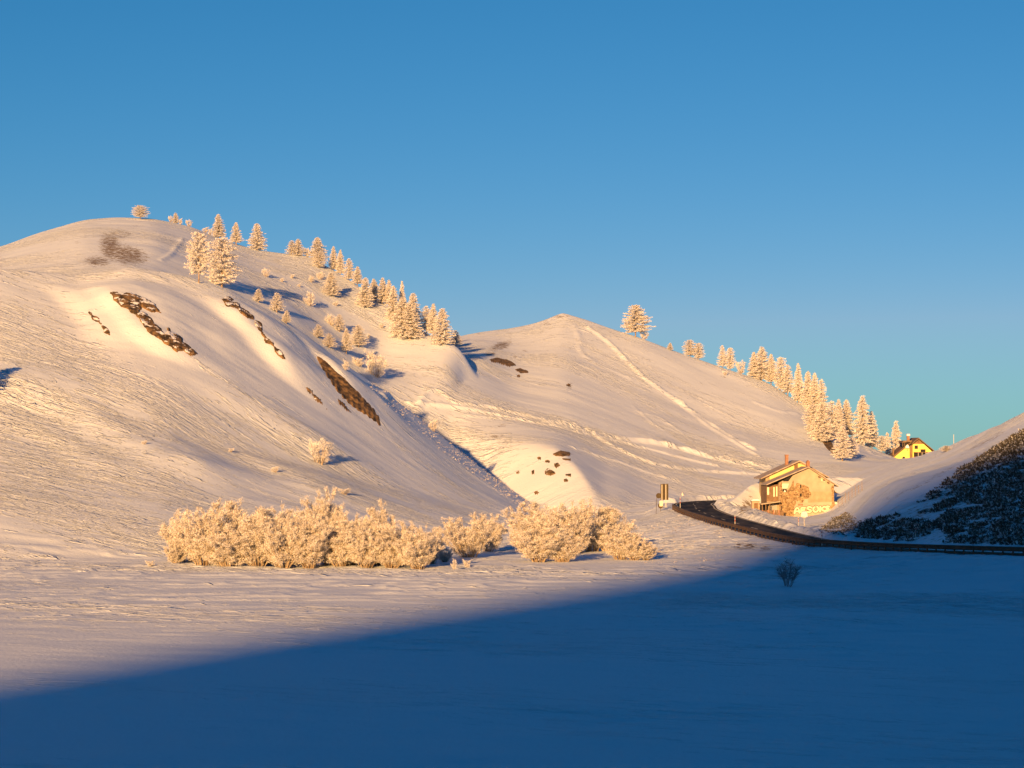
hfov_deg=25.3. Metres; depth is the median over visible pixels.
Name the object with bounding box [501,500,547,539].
willow bush
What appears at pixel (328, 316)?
larch tree
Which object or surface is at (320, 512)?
willow bush
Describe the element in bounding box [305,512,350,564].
willow bush
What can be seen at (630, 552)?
willow bush
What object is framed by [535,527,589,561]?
willow bush
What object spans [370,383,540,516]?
frosted grass
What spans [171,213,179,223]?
frosted shrub
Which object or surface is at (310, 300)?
larch tree
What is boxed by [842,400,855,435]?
larch tree
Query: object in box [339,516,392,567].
willow bush
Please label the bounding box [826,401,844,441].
larch tree
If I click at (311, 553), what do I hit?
willow bush
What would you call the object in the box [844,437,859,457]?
larch tree
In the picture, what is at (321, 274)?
larch tree
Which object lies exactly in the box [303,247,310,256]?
larch tree
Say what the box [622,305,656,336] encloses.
larch tree
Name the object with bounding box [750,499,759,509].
shed
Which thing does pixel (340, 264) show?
larch tree
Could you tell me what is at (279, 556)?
willow bush
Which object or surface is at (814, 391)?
larch tree
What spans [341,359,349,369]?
larch tree
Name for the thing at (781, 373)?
larch tree
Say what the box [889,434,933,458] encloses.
yellow chalet
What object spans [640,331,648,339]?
larch tree
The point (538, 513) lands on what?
willow bush
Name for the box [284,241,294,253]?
larch tree
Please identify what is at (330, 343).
larch tree
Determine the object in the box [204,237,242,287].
larch tree
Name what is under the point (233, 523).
willow bush
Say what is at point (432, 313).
larch tree
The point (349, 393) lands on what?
rock outcrop
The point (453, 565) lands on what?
frosted shrub
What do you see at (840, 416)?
larch tree
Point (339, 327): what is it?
larch tree
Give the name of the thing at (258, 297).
larch tree
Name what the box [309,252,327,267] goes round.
bush
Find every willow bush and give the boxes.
[157,508,207,561]
[164,539,188,562]
[165,506,232,565]
[188,498,243,534]
[189,522,257,565]
[209,497,277,563]
[226,513,289,566]
[242,501,295,563]
[249,513,314,567]
[271,506,314,564]
[284,514,333,568]
[293,487,345,527]
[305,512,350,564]
[314,519,368,566]
[331,509,375,564]
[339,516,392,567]
[358,514,405,565]
[360,497,394,529]
[368,524,415,567]
[380,519,431,565]
[391,525,444,569]
[420,525,449,563]
[437,512,498,556]
[439,547,452,561]
[471,513,507,551]
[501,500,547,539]
[507,519,566,561]
[522,502,571,540]
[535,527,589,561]
[536,501,604,552]
[564,496,619,551]
[591,524,644,559]
[592,507,637,550]
[618,536,654,559]
[636,542,660,559]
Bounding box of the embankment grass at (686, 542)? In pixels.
[635,515,723,562]
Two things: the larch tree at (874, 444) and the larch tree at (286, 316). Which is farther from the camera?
the larch tree at (874, 444)
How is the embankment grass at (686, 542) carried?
on the snowy terrain at (116, 651)
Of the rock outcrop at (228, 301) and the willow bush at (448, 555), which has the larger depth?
the rock outcrop at (228, 301)
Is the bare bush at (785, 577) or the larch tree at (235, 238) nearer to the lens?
the bare bush at (785, 577)
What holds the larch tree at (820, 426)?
on the snowy terrain at (116, 651)
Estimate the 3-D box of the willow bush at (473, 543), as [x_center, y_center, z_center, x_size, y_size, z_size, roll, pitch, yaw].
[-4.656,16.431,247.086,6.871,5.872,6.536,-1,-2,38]
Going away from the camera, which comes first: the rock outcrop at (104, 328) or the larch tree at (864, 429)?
the rock outcrop at (104, 328)
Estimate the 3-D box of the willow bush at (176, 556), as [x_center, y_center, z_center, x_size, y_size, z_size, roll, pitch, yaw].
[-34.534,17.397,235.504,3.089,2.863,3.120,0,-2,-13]
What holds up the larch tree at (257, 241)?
on the snowy terrain at (116, 651)
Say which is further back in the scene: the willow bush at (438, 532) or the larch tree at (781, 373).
the larch tree at (781, 373)
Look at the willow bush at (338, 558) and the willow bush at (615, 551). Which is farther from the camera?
the willow bush at (615, 551)
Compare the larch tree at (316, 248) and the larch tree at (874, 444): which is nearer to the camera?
the larch tree at (316, 248)
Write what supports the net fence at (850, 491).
on the snowy terrain at (116, 651)
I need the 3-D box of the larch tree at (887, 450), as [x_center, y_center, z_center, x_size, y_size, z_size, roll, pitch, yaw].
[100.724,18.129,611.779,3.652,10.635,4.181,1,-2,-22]
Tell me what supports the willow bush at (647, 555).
on the snowy terrain at (116, 651)
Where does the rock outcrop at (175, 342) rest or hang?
on the snowy terrain at (116, 651)
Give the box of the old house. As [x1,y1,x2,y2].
[754,455,838,516]
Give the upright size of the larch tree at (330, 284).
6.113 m
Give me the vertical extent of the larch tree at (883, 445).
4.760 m
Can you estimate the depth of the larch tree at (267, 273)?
521.45 m
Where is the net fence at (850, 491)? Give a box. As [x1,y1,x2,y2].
[839,485,859,503]
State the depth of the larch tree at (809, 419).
564.09 m
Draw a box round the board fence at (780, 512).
[762,510,783,515]
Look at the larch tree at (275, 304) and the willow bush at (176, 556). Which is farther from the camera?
the larch tree at (275, 304)
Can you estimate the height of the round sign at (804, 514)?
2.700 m
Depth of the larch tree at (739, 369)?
599.59 m
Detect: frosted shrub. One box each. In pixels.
[130,205,149,218]
[145,560,154,565]
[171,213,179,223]
[308,437,333,464]
[336,488,350,494]
[428,419,437,430]
[450,560,456,568]
[462,559,470,566]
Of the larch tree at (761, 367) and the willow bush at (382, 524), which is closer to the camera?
the willow bush at (382, 524)
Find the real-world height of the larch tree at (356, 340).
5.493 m
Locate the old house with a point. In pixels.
(795, 488)
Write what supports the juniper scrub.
on the snowy terrain at (116, 651)
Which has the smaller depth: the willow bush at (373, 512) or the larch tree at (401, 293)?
the willow bush at (373, 512)
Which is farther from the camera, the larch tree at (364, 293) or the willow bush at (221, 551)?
the larch tree at (364, 293)
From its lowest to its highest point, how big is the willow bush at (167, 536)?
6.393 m
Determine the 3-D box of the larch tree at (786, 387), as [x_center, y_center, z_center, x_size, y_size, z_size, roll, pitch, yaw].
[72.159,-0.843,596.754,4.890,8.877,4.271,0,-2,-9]
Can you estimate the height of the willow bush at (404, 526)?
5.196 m
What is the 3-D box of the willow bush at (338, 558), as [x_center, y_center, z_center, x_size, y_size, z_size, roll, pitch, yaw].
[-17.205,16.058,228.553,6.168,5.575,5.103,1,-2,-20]
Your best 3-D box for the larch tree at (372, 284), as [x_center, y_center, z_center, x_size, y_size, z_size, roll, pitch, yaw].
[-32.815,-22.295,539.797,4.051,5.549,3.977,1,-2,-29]
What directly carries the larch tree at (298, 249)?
on the snowy terrain at (116, 651)
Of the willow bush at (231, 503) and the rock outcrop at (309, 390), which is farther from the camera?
the rock outcrop at (309, 390)
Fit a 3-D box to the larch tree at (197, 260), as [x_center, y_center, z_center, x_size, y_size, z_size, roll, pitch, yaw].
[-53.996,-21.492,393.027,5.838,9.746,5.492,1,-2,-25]
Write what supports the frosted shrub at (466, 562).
on the snowy terrain at (116, 651)
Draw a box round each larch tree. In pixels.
[184,232,214,282]
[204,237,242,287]
[210,214,225,237]
[228,222,241,244]
[246,223,267,250]
[253,289,263,302]
[262,268,269,276]
[269,292,284,311]
[281,310,291,323]
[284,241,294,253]
[291,239,305,255]
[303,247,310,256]
[303,291,314,305]
[307,237,329,259]
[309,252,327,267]
[313,324,323,337]
[316,271,324,278]
[320,272,341,295]
[322,334,336,347]
[324,313,335,325]
[328,246,337,269]
[333,314,344,331]
[335,250,345,274]
[339,258,354,280]
[339,328,352,353]
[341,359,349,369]
[350,324,370,346]
[351,266,362,285]
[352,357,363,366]
[354,278,376,307]
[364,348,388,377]
[368,279,378,298]
[374,277,387,303]
[383,280,391,304]
[385,285,398,318]
[387,297,415,337]
[397,302,424,338]
[398,281,405,309]
[407,293,422,321]
[417,306,431,332]
[423,304,438,333]
[427,308,455,344]
[449,330,462,345]
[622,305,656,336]
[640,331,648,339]
[667,343,673,349]
[682,340,696,355]
[691,343,705,358]
[716,346,727,367]
[724,348,734,368]
[735,359,746,373]
[746,352,758,377]
[751,346,772,380]
[764,354,778,384]
[771,357,787,390]
[779,365,793,394]
[791,363,804,402]
[798,371,816,408]
[802,403,823,430]
[805,372,821,413]
[807,400,835,441]
[815,379,830,414]
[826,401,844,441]
[831,426,857,460]
[835,399,848,431]
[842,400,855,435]
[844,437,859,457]
[849,396,874,444]
[865,411,881,448]
[876,436,887,450]
[883,433,891,454]
[889,421,901,451]
[937,446,951,451]
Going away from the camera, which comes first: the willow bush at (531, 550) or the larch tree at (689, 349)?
the willow bush at (531, 550)
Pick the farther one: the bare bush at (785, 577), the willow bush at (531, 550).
the willow bush at (531, 550)
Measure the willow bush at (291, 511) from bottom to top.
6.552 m
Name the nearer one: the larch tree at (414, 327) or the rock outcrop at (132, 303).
the rock outcrop at (132, 303)
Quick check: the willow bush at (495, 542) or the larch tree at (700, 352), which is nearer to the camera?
the willow bush at (495, 542)
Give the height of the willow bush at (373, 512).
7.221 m
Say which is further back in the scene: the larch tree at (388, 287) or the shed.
the larch tree at (388, 287)
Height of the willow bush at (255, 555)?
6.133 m
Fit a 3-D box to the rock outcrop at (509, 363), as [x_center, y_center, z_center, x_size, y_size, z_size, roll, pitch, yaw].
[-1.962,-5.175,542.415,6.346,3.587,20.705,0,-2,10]
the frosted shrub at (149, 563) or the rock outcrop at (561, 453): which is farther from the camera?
the rock outcrop at (561, 453)
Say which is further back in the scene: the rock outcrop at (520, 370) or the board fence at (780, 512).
the rock outcrop at (520, 370)
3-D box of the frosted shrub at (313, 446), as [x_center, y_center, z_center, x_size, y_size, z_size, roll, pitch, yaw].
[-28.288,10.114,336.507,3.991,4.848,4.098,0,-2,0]
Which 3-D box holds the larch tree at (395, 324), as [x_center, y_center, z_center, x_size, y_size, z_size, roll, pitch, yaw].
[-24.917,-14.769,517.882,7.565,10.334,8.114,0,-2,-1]
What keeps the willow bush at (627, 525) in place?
on the snowy terrain at (116, 651)
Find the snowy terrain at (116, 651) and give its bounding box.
[0,217,1023,767]
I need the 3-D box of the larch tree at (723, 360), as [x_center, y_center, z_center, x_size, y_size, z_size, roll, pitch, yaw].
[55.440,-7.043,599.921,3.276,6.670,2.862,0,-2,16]
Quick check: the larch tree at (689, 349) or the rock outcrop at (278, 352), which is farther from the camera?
the larch tree at (689, 349)
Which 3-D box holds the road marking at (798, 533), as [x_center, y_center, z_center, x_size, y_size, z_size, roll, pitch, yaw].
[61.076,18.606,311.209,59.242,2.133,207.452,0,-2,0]
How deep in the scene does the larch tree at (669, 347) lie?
597.56 m
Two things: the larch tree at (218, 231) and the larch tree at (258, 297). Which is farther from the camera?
the larch tree at (218, 231)
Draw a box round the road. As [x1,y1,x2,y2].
[673,500,1021,555]
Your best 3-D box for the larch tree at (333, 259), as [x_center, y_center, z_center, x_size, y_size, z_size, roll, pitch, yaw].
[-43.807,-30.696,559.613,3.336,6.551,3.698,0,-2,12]
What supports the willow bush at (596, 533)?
on the snowy terrain at (116, 651)
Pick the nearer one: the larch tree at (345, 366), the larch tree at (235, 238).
the larch tree at (345, 366)
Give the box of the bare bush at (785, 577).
[775,558,801,586]
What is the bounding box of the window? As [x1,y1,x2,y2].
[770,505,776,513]
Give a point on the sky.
(833, 188)
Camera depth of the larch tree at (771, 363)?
598.43 m
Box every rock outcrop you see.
[88,311,109,334]
[110,292,160,314]
[136,312,197,355]
[222,296,253,319]
[255,320,284,358]
[307,387,326,408]
[317,356,380,425]
[338,399,350,411]
[490,358,515,366]
[515,368,527,372]
[545,468,554,475]
[553,450,569,456]
[823,439,839,458]
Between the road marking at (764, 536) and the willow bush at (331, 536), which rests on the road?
the road marking at (764, 536)
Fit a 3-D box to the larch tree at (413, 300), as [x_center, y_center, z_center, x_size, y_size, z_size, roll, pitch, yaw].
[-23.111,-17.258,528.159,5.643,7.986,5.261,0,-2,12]
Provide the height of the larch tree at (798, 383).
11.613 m
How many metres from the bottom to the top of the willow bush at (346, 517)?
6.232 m
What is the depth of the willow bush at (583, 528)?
256.13 m
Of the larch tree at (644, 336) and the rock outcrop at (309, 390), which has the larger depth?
the larch tree at (644, 336)
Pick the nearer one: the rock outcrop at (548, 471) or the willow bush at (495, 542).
the willow bush at (495, 542)
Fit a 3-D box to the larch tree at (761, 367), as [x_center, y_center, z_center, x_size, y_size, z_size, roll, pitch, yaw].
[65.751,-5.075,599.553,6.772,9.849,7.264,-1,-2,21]
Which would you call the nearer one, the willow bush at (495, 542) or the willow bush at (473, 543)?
the willow bush at (473, 543)
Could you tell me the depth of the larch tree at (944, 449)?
365.60 m
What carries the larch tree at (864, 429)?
on the snowy terrain at (116, 651)
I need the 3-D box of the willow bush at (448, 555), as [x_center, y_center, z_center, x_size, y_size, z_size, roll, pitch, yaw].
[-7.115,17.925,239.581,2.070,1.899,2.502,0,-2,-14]
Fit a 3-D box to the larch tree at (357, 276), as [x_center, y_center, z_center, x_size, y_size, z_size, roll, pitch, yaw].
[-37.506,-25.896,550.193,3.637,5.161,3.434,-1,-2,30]
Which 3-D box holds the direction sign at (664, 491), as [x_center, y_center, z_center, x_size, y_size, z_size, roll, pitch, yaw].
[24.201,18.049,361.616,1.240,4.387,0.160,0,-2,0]
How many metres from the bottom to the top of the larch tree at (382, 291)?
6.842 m
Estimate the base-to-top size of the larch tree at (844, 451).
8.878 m
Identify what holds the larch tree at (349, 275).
on the snowy terrain at (116, 651)
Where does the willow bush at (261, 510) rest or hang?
on the snowy terrain at (116, 651)
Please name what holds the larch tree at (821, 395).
on the snowy terrain at (116, 651)
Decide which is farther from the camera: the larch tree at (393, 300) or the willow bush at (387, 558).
the larch tree at (393, 300)
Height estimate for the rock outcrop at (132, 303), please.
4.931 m
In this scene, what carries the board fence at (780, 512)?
on the snowy terrain at (116, 651)
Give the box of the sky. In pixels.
[0,0,1023,453]
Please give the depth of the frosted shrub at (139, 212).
568.46 m
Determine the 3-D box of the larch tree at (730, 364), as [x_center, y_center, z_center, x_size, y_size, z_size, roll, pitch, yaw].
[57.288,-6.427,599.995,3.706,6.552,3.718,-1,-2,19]
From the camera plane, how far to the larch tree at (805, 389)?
592.39 m
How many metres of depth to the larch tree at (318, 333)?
483.94 m
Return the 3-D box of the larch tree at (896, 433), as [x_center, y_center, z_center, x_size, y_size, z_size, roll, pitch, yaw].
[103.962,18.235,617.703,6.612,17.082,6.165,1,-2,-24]
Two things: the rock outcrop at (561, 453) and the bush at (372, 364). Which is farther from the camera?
the bush at (372, 364)
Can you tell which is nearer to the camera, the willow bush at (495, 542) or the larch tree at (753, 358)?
the willow bush at (495, 542)
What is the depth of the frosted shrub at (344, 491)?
312.87 m
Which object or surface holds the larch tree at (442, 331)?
on the snowy terrain at (116, 651)
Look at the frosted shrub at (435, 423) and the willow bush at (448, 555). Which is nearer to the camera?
the willow bush at (448, 555)
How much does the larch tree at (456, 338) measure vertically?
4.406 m
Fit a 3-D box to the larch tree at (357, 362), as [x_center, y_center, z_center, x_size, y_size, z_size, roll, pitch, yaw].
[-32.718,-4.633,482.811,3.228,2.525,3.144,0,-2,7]
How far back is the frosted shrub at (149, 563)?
228.99 m
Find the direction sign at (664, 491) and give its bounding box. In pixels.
[661,484,667,499]
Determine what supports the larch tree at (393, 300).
on the snowy terrain at (116, 651)
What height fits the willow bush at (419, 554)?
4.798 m
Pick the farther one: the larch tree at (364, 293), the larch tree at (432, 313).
the larch tree at (364, 293)
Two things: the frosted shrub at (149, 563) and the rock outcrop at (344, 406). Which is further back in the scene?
the rock outcrop at (344, 406)
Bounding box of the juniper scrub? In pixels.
[819,428,1023,544]
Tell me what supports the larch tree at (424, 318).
on the snowy terrain at (116, 651)
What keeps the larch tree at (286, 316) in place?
on the snowy terrain at (116, 651)
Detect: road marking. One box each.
[676,500,1015,555]
[711,503,1007,552]
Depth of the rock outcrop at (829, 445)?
550.85 m
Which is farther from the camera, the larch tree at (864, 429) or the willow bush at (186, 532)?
the larch tree at (864, 429)
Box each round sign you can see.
[656,493,662,511]
[801,511,807,526]
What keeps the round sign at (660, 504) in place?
on the snowy terrain at (116, 651)

